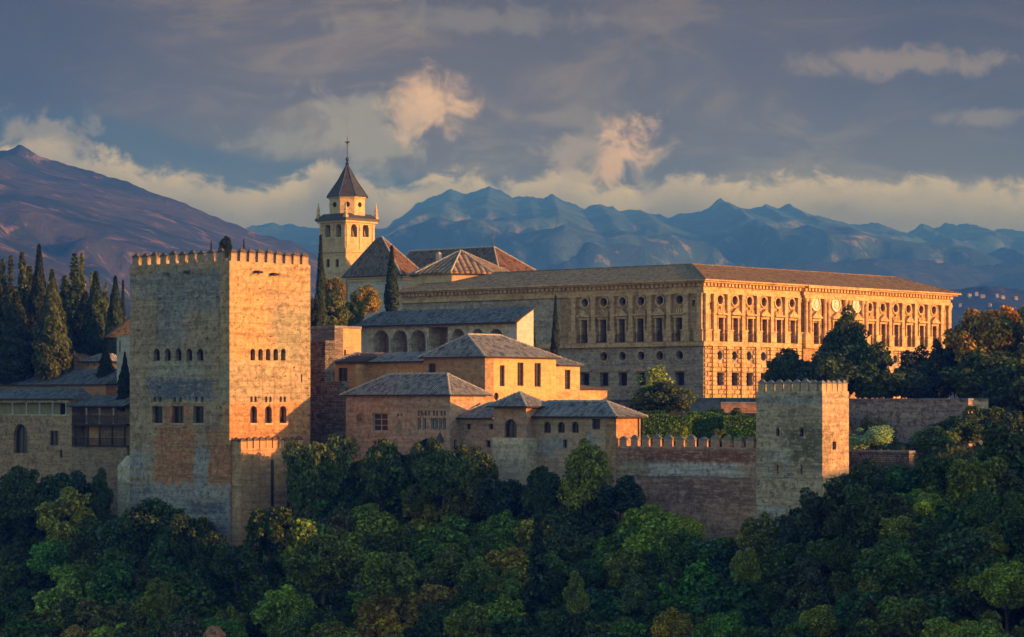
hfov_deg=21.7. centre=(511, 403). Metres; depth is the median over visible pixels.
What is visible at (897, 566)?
broadleaf tree
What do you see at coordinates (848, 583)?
broadleaf tree
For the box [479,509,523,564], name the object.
broadleaf tree
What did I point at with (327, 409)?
ruined wall
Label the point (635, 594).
broadleaf tree
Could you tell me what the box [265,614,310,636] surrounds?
broadleaf tree
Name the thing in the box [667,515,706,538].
broadleaf tree
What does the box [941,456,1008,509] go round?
broadleaf tree
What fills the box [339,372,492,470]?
brick palace
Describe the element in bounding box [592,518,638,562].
broadleaf tree
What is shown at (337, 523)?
broadleaf tree
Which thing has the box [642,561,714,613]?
broadleaf tree
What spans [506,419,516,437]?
window
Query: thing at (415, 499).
broadleaf tree
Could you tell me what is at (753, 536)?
broadleaf tree
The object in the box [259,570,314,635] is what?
broadleaf tree
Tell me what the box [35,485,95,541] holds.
broadleaf tree
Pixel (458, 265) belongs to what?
octagonal chapel
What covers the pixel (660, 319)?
window
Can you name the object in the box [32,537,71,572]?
broadleaf tree
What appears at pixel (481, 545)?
broadleaf tree
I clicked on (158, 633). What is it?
broadleaf tree
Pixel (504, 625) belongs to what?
broadleaf tree
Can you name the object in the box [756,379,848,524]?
tower
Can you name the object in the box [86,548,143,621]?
broadleaf tree
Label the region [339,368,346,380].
window
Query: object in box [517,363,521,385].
window
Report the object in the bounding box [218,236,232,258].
broadleaf tree
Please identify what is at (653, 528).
broadleaf tree
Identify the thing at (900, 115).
sky
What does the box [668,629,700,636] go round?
broadleaf tree
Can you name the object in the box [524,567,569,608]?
broadleaf tree
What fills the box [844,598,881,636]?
broadleaf tree
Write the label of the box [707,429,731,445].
bush
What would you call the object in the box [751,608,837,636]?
broadleaf tree
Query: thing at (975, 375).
broadleaf tree
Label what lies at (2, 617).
broadleaf tree
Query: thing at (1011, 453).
broadleaf tree
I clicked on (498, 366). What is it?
orange hall
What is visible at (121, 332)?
white walled house
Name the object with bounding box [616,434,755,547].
curtain wall
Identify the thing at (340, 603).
broadleaf tree
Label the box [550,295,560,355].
cypress
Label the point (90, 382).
roof
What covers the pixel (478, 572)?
broadleaf tree
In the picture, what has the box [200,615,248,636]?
broadleaf tree
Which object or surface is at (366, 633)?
broadleaf tree
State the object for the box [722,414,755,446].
hedge
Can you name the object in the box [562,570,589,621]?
broadleaf tree
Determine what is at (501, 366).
window
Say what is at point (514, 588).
broadleaf tree
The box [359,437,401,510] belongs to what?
broadleaf tree
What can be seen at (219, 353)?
square tower
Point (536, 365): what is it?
window
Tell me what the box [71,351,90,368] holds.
ochre house
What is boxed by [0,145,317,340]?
mountain
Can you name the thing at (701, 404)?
garden wall
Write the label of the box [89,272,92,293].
cypress
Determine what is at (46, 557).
broadleaf tree
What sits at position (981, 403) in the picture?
terrace wall
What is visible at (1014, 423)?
bush
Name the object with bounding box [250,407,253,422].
window
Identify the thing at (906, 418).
terrace wall
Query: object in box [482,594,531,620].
broadleaf tree
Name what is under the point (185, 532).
broadleaf tree
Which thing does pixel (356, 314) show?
broadleaf tree
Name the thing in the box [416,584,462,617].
broadleaf tree
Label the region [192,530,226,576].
broadleaf tree
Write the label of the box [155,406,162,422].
window
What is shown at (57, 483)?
broadleaf tree
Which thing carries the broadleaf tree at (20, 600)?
on the hillside
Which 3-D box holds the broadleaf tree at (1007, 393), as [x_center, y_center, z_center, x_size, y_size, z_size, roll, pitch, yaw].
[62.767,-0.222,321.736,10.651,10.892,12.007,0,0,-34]
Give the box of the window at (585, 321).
[585,321,586,342]
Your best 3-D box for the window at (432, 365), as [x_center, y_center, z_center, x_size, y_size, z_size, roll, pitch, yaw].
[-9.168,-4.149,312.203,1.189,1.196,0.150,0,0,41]
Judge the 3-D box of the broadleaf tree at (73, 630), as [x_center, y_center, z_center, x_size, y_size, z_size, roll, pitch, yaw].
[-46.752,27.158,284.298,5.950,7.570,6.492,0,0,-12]
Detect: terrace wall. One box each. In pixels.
[849,398,973,449]
[973,398,988,445]
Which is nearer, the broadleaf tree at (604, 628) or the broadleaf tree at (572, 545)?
the broadleaf tree at (604, 628)
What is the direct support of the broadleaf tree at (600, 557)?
on the hillside
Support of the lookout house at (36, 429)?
on the hillside
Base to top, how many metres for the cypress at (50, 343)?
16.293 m
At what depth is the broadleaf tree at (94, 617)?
284.92 m
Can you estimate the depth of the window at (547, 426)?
294.17 m
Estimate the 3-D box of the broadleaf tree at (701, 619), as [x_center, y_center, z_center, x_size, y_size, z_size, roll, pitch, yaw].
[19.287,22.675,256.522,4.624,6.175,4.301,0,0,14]
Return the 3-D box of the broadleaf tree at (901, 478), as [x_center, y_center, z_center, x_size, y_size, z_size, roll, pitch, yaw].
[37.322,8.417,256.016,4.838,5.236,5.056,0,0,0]
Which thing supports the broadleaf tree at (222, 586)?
on the hillside
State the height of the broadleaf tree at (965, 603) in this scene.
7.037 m
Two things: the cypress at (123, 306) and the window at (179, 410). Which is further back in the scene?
the cypress at (123, 306)
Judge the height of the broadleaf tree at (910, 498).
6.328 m
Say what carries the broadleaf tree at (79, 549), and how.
on the hillside
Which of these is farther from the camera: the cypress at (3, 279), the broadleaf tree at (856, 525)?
the cypress at (3, 279)
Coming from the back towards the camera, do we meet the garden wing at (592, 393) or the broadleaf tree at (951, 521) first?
the garden wing at (592, 393)
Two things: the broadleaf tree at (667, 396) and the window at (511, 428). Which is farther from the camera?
the broadleaf tree at (667, 396)
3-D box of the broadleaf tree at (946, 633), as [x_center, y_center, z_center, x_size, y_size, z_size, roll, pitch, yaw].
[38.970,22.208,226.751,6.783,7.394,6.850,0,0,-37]
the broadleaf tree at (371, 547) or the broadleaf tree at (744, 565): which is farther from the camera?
the broadleaf tree at (371, 547)
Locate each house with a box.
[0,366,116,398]
[0,388,91,482]
[66,395,129,514]
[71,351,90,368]
[77,353,116,368]
[105,317,129,382]
[531,399,647,525]
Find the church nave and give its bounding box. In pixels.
[405,243,536,270]
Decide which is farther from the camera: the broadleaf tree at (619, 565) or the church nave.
the church nave
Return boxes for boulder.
[203,626,225,636]
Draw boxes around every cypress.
[0,258,7,305]
[0,272,6,329]
[0,291,35,383]
[5,256,15,311]
[15,251,29,308]
[26,243,46,374]
[26,265,32,297]
[30,269,72,379]
[59,275,69,306]
[62,252,81,319]
[62,303,78,368]
[71,291,88,340]
[75,252,86,307]
[76,271,106,355]
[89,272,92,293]
[94,345,114,377]
[101,275,123,354]
[103,282,109,311]
[116,352,129,411]
[121,279,125,320]
[315,234,327,325]
[383,245,399,310]
[521,494,552,611]
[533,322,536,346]
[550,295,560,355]
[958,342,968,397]
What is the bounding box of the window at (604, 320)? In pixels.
[604,320,606,342]
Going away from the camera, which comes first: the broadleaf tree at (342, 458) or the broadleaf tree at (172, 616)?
the broadleaf tree at (172, 616)
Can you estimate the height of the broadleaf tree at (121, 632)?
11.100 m
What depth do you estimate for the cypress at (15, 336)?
342.94 m
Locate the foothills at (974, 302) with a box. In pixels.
[946,285,1023,397]
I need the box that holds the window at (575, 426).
[573,422,578,432]
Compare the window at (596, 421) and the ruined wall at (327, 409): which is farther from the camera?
the ruined wall at (327, 409)
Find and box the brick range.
[456,401,493,517]
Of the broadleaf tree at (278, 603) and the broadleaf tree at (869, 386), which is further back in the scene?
the broadleaf tree at (869, 386)
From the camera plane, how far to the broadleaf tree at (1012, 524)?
239.12 m
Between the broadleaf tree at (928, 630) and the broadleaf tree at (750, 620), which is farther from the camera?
the broadleaf tree at (750, 620)
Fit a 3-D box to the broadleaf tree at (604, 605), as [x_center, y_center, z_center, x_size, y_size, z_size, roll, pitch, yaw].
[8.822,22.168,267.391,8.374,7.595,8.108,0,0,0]
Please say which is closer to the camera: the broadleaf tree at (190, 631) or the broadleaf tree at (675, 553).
the broadleaf tree at (675, 553)
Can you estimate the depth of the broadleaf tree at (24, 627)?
286.62 m
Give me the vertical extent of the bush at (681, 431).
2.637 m
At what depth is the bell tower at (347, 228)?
425.98 m
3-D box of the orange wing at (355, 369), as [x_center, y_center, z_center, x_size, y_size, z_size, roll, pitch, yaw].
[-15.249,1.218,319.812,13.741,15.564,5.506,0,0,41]
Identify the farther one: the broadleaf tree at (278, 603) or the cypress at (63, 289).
the cypress at (63, 289)
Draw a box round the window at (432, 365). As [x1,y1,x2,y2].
[430,363,435,372]
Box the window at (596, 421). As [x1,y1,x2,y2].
[594,419,599,428]
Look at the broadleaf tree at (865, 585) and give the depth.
236.80 m
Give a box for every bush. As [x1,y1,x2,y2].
[672,425,687,446]
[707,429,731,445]
[721,407,743,423]
[849,425,894,449]
[856,416,897,449]
[907,426,960,455]
[928,414,984,444]
[961,405,1010,424]
[981,410,1023,449]
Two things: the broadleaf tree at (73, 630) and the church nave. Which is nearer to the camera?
the broadleaf tree at (73, 630)
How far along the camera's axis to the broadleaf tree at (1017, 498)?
242.81 m
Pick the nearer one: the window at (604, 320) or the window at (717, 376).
the window at (717, 376)
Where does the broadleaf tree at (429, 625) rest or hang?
on the hillside
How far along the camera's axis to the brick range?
299.44 m
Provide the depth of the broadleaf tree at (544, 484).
281.97 m
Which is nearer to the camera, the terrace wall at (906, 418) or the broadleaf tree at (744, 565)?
the broadleaf tree at (744, 565)
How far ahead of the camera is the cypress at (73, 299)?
361.74 m
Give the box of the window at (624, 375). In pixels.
[622,373,626,385]
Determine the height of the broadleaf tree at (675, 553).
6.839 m
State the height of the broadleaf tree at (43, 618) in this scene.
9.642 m
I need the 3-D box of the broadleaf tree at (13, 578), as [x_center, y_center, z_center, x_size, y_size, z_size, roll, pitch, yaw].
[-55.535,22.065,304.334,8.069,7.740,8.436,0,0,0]
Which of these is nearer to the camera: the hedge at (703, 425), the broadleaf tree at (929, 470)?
the broadleaf tree at (929, 470)
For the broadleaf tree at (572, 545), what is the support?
on the hillside
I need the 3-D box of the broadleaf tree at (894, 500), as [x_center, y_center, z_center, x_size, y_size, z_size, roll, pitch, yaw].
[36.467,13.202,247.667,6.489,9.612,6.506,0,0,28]
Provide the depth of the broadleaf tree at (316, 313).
334.53 m
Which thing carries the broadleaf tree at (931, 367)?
on the hillside
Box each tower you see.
[130,248,309,544]
[315,136,379,302]
[485,391,545,487]
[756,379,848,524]
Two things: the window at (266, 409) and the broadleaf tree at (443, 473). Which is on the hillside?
the broadleaf tree at (443, 473)
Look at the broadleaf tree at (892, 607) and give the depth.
232.79 m
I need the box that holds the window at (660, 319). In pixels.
[660,319,661,340]
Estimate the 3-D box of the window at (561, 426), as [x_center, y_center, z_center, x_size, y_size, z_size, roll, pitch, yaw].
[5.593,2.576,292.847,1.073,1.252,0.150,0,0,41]
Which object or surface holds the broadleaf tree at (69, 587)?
on the hillside
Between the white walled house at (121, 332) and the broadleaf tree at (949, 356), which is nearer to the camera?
the white walled house at (121, 332)
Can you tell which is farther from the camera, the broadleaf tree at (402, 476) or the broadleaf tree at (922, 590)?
the broadleaf tree at (402, 476)
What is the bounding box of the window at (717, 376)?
[716,372,718,385]
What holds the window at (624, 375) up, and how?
in the palace at (710, 331)
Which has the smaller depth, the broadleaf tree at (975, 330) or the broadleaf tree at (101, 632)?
the broadleaf tree at (101, 632)
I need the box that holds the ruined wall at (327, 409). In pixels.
[310,341,349,469]
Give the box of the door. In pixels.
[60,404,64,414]
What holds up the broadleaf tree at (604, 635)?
on the hillside
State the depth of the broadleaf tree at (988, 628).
221.18 m
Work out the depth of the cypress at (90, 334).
348.70 m
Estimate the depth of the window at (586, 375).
378.69 m
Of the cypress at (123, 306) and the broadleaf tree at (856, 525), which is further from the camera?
the cypress at (123, 306)
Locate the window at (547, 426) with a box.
[545,422,550,432]
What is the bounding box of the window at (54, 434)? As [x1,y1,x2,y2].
[51,431,58,444]
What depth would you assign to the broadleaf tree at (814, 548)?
252.50 m
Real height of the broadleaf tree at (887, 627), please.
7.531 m
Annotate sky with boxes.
[0,0,1023,232]
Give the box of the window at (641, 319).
[641,319,642,341]
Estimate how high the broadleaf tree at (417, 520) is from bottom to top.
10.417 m
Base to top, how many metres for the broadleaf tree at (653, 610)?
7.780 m
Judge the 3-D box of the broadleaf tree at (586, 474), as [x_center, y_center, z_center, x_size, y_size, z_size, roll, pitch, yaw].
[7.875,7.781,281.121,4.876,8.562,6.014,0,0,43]
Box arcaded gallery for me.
[352,306,535,352]
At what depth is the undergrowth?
282.56 m
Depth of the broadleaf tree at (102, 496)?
309.28 m
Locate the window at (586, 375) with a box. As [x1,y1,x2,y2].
[584,373,588,385]
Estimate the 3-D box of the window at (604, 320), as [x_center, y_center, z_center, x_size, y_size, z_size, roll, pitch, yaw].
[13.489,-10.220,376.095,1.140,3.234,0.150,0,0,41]
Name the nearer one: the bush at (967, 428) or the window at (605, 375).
the bush at (967, 428)
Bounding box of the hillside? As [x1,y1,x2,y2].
[28,412,1023,636]
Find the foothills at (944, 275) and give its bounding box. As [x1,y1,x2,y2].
[760,258,1023,289]
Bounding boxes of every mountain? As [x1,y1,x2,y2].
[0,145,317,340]
[245,186,1023,269]
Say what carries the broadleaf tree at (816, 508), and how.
on the hillside
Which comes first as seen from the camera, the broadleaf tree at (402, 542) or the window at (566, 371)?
the broadleaf tree at (402, 542)
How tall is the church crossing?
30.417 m
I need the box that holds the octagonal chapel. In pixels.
[407,250,508,285]
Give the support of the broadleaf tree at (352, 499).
on the hillside
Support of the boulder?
on the hillside
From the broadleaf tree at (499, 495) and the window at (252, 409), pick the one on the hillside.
the broadleaf tree at (499, 495)
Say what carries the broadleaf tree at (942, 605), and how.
on the hillside
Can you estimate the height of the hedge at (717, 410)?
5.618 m
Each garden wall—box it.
[607,399,689,411]
[689,398,755,411]
[720,402,755,412]
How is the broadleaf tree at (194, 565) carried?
on the hillside
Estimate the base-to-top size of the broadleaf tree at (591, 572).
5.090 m
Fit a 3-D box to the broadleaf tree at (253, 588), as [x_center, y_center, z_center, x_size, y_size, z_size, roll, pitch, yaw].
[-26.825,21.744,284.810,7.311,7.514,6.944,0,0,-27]
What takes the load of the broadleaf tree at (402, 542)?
on the hillside
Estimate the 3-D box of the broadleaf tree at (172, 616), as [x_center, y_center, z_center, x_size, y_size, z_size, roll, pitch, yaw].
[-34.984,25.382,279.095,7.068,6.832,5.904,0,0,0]
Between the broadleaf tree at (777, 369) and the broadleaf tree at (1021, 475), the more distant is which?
the broadleaf tree at (777, 369)
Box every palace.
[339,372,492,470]
[398,263,961,398]
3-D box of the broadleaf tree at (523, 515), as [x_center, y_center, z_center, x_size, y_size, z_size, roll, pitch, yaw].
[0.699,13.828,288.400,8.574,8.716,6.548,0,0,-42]
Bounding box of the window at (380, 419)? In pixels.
[374,413,387,430]
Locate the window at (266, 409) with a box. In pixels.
[265,407,268,422]
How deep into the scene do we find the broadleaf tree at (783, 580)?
249.20 m
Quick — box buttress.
[118,456,129,516]
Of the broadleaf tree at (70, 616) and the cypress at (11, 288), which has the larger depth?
the cypress at (11, 288)
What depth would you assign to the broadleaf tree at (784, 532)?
259.49 m
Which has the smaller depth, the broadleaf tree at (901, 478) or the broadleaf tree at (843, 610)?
the broadleaf tree at (843, 610)
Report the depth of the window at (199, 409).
303.99 m
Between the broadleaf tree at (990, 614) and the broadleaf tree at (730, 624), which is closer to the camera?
the broadleaf tree at (990, 614)
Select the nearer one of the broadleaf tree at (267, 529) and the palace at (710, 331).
the broadleaf tree at (267, 529)
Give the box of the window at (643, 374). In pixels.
[640,373,645,385]
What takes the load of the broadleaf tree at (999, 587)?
on the hillside
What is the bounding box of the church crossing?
[341,236,418,318]
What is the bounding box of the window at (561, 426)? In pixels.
[559,422,564,432]
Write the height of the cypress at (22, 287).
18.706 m
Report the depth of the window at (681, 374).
367.49 m
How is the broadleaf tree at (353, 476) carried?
on the hillside
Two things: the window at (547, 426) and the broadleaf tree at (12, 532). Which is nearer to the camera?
the window at (547, 426)
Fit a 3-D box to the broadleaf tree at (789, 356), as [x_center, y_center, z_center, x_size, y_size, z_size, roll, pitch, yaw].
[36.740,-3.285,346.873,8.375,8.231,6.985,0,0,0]
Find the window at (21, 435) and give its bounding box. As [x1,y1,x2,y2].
[16,424,26,452]
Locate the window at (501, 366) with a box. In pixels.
[500,365,502,385]
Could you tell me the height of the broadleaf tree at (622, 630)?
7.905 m
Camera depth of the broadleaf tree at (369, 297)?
371.13 m
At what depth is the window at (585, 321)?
378.69 m
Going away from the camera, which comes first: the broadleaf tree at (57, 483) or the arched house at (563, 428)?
the arched house at (563, 428)
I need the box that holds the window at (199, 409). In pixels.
[196,406,203,422]
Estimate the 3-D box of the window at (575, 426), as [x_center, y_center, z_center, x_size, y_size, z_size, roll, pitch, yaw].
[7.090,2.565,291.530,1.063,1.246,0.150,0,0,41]
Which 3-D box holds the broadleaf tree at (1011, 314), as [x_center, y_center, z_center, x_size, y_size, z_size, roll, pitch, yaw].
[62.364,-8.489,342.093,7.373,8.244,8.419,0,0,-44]
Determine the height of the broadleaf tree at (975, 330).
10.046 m
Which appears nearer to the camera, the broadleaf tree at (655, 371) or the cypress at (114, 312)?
the broadleaf tree at (655, 371)
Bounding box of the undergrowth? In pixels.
[26,415,1023,636]
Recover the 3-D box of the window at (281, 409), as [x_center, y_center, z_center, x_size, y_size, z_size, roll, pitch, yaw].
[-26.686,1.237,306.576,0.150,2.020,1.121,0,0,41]
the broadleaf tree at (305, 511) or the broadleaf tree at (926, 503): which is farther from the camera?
the broadleaf tree at (305, 511)
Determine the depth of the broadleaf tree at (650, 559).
271.29 m
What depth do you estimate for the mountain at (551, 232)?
4628.60 m
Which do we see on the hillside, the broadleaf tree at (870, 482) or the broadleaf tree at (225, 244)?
the broadleaf tree at (870, 482)
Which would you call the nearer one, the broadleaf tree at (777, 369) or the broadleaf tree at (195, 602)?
the broadleaf tree at (195, 602)
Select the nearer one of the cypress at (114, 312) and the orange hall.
the orange hall
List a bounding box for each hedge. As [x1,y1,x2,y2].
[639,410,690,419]
[641,414,691,446]
[687,411,723,446]
[707,409,723,414]
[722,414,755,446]
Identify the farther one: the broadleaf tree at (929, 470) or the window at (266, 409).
the window at (266, 409)
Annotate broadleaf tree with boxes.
[0,465,48,535]
[0,517,47,550]
[0,545,32,574]
[0,565,56,598]
[0,586,40,623]
[0,596,14,635]
[0,609,62,636]
[0,616,52,636]
[26,542,71,586]
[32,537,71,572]
[32,573,96,627]
[34,596,67,631]
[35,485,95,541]
[44,470,91,504]
[48,559,100,595]
[59,596,102,628]
[59,624,92,636]
[67,529,110,565]
[69,515,101,560]
[74,598,126,633]
[85,467,113,525]
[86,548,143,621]
[88,622,138,636]
[92,516,157,568]
[113,624,137,636]
[114,497,189,564]
[125,590,156,636]
[130,562,161,597]
[136,618,176,636]
[141,524,190,579]
[141,577,180,625]
[145,570,228,630]
[151,614,197,632]
[162,613,210,636]
[168,514,217,562]
[179,533,231,571]
[179,566,236,614]
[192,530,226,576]
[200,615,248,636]
[209,544,260,592]
[215,605,249,632]
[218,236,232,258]
[226,573,286,617]
[242,506,294,561]
[245,595,274,636]
[250,584,315,635]
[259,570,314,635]
[260,550,289,580]
[261,518,334,577]
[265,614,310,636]
[281,440,339,506]
[282,534,366,603]
[287,490,334,512]
[287,503,332,532]
[287,598,324,625]
[304,605,357,634]
[305,582,361,611]
[307,620,361,636]
[310,294,323,333]
[314,292,349,325]
[315,276,345,301]
[318,486,342,518]
[320,505,353,542]
[324,433,360,502]
[326,571,363,598]
[336,481,376,518]
[337,459,364,496]
[338,502,406,545]
[341,590,376,617]
[343,301,364,325]
[347,535,387,574]
[349,284,381,319]
[349,591,424,636]
[354,551,419,612]
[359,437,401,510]
[360,630,374,636]
[363,452,420,513]
[369,527,431,578]
[370,498,413,526]
[387,632,405,636]
[393,524,421,538]
[400,483,442,522]
[401,614,451,636]
[402,495,484,531]
[403,598,447,623]
[408,522,468,584]
[409,436,443,482]
[413,448,478,506]
[413,578,425,595]
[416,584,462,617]
[420,542,469,590]
[435,511,479,554]
[440,604,504,636]
[442,582,500,614]
[442,601,492,636]
[445,473,491,524]
[451,443,499,498]
[456,556,501,591]
[466,529,500,562]
[476,478,528,516]
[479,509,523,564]
[480,498,533,533]
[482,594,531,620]
[483,545,530,593]
[490,614,529,636]
[496,568,551,615]
[508,534,544,563]
[514,508,569,547]
[515,610,548,630]
[521,465,566,514]
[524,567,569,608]
[536,602,598,636]
[539,549,571,585]
[540,518,604,565]
[542,498,618,537]
[556,437,614,510]
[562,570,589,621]
[566,559,610,588]
[581,616,630,635]
[584,588,635,625]
[586,544,617,596]
[588,633,619,636]
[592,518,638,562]
[597,474,647,521]
[603,546,647,589]
[606,617,651,636]
[612,503,680,571]
[617,570,684,618]
[619,576,654,618]
[622,548,663,575]
[626,602,696,636]
[628,381,697,413]
[630,365,676,400]
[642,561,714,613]
[650,606,694,636]
[656,528,704,577]
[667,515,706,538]
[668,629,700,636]
[685,537,740,580]
[690,611,755,636]
[694,571,766,623]
[694,609,725,628]
[700,537,737,560]
[725,600,765,628]
[729,547,761,588]
[736,512,779,568]
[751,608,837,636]
[756,557,770,583]
[756,590,795,625]
[761,542,807,583]
[762,507,823,550]
[763,347,810,381]
[764,356,793,381]
[766,552,833,611]
[789,558,838,611]
[795,350,860,390]
[795,472,851,540]
[799,604,847,636]
[806,537,851,579]
[818,304,869,396]
[819,539,861,577]
[824,491,897,555]
[830,571,860,600]
[831,588,897,629]
[834,458,899,510]
[837,341,894,397]
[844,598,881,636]
[845,623,896,636]
[847,570,897,601]
[849,368,899,397]
[850,540,944,595]
[855,535,923,561]
[856,596,924,636]
[874,601,939,636]
[875,494,926,544]
[877,515,919,543]
[882,465,921,493]
[885,367,934,397]
[893,345,946,397]
[893,492,921,516]
[898,565,952,610]
[906,453,954,494]
[909,595,955,627]
[909,616,954,636]
[911,492,953,521]
[912,485,944,500]
[913,503,975,535]
[917,522,949,552]
[920,526,1002,583]
[930,342,959,397]
[931,338,950,397]
[931,566,968,597]
[939,349,1023,400]
[939,620,974,636]
[940,581,1004,626]
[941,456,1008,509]
[942,308,1018,363]
[948,618,1012,636]
[960,488,1000,526]
[967,561,1023,631]
[969,528,1008,563]
[972,421,1023,477]
[977,305,1021,324]
[979,363,1023,419]
[979,609,1022,636]
[983,516,1011,558]
[987,501,1023,557]
[991,469,1023,496]
[994,305,1023,359]
[997,490,1023,516]
[998,553,1023,612]
[1016,465,1023,485]
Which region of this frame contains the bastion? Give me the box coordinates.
[232,436,303,581]
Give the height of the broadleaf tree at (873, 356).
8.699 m
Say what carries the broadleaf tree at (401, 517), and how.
on the hillside
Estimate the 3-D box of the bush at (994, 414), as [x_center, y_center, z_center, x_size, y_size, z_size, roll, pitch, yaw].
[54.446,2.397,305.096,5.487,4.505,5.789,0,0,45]
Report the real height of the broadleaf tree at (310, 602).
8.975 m
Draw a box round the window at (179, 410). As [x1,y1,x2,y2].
[175,406,183,422]
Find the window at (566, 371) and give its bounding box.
[565,370,568,388]
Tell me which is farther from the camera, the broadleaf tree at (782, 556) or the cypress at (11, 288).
the cypress at (11, 288)
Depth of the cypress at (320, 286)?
344.66 m
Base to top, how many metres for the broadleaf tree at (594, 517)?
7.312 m
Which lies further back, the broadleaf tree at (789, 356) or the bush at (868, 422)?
the broadleaf tree at (789, 356)
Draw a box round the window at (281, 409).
[280,406,283,422]
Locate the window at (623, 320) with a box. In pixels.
[623,320,624,341]
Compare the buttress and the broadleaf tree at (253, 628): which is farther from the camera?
the buttress
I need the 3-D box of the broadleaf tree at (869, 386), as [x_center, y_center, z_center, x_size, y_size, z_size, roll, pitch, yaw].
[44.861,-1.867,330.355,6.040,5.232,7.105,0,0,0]
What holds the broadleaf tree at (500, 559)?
on the hillside
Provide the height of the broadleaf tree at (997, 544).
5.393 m
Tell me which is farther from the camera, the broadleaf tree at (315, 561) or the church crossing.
the church crossing
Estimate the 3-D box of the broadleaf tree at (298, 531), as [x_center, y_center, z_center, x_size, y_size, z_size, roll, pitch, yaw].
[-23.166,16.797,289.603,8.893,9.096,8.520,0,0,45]
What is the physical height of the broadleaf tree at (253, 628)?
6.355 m
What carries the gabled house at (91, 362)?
on the hillside
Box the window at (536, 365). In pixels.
[534,363,538,386]
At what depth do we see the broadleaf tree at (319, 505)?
298.18 m
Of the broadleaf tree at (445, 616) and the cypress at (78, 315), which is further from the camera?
the cypress at (78, 315)
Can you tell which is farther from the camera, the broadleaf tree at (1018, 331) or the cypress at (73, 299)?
the cypress at (73, 299)
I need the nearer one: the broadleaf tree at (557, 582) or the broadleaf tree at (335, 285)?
the broadleaf tree at (557, 582)
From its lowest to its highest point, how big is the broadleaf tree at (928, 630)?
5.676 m
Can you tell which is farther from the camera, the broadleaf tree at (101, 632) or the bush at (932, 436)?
the bush at (932, 436)
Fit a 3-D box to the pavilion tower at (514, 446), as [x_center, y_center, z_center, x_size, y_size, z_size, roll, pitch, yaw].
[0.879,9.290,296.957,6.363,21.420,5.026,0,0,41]
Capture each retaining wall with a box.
[849,450,914,473]
[887,441,910,450]
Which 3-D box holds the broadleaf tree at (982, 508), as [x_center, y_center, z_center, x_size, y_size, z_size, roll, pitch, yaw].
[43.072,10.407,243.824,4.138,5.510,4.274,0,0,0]
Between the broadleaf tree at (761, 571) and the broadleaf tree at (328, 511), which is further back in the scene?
the broadleaf tree at (328, 511)
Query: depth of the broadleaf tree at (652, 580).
265.12 m
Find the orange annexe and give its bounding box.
[556,357,584,399]
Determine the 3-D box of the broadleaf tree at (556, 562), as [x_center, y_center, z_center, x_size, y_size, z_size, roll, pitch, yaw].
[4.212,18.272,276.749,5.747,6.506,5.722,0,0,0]
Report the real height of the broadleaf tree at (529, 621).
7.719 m
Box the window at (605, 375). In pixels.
[603,373,607,385]
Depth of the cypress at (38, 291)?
345.20 m
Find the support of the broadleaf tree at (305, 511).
on the hillside
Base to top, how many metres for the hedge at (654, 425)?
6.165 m
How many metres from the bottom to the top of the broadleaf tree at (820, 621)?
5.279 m
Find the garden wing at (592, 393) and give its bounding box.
[580,385,610,399]
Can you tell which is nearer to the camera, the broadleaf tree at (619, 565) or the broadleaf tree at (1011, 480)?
the broadleaf tree at (1011, 480)
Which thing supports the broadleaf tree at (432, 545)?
on the hillside
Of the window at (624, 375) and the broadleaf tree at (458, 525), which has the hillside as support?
the broadleaf tree at (458, 525)
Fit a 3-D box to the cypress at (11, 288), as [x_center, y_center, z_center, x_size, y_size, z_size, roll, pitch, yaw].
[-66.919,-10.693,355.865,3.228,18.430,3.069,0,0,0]
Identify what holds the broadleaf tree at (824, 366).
on the hillside
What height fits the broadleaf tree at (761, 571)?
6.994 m
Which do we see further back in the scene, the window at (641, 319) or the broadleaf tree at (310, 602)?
the window at (641, 319)
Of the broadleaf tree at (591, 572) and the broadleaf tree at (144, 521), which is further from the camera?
the broadleaf tree at (144, 521)
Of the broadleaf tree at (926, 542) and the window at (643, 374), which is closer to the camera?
the broadleaf tree at (926, 542)
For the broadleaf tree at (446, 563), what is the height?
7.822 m
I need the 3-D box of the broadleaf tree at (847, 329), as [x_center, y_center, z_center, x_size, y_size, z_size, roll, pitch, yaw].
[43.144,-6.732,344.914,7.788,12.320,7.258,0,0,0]
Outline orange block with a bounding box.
[311,326,361,358]
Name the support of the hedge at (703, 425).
on the hillside
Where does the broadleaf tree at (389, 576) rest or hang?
on the hillside
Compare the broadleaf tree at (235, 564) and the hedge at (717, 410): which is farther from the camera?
the hedge at (717, 410)
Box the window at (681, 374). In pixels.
[679,372,683,385]
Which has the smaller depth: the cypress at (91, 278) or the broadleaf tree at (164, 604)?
the broadleaf tree at (164, 604)
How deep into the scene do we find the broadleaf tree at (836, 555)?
247.26 m
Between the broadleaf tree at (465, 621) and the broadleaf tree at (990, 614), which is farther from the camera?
the broadleaf tree at (465, 621)
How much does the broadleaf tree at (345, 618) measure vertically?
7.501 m
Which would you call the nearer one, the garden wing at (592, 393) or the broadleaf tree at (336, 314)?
the garden wing at (592, 393)
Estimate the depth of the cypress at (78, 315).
354.07 m
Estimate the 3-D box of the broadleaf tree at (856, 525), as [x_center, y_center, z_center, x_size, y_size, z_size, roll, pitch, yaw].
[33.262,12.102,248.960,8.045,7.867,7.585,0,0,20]
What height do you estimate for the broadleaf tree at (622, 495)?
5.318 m
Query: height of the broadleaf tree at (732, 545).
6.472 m
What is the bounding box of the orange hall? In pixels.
[417,333,561,417]
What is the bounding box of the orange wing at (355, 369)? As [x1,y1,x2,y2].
[335,350,427,388]
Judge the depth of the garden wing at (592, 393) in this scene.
323.13 m
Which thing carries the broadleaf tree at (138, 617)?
on the hillside

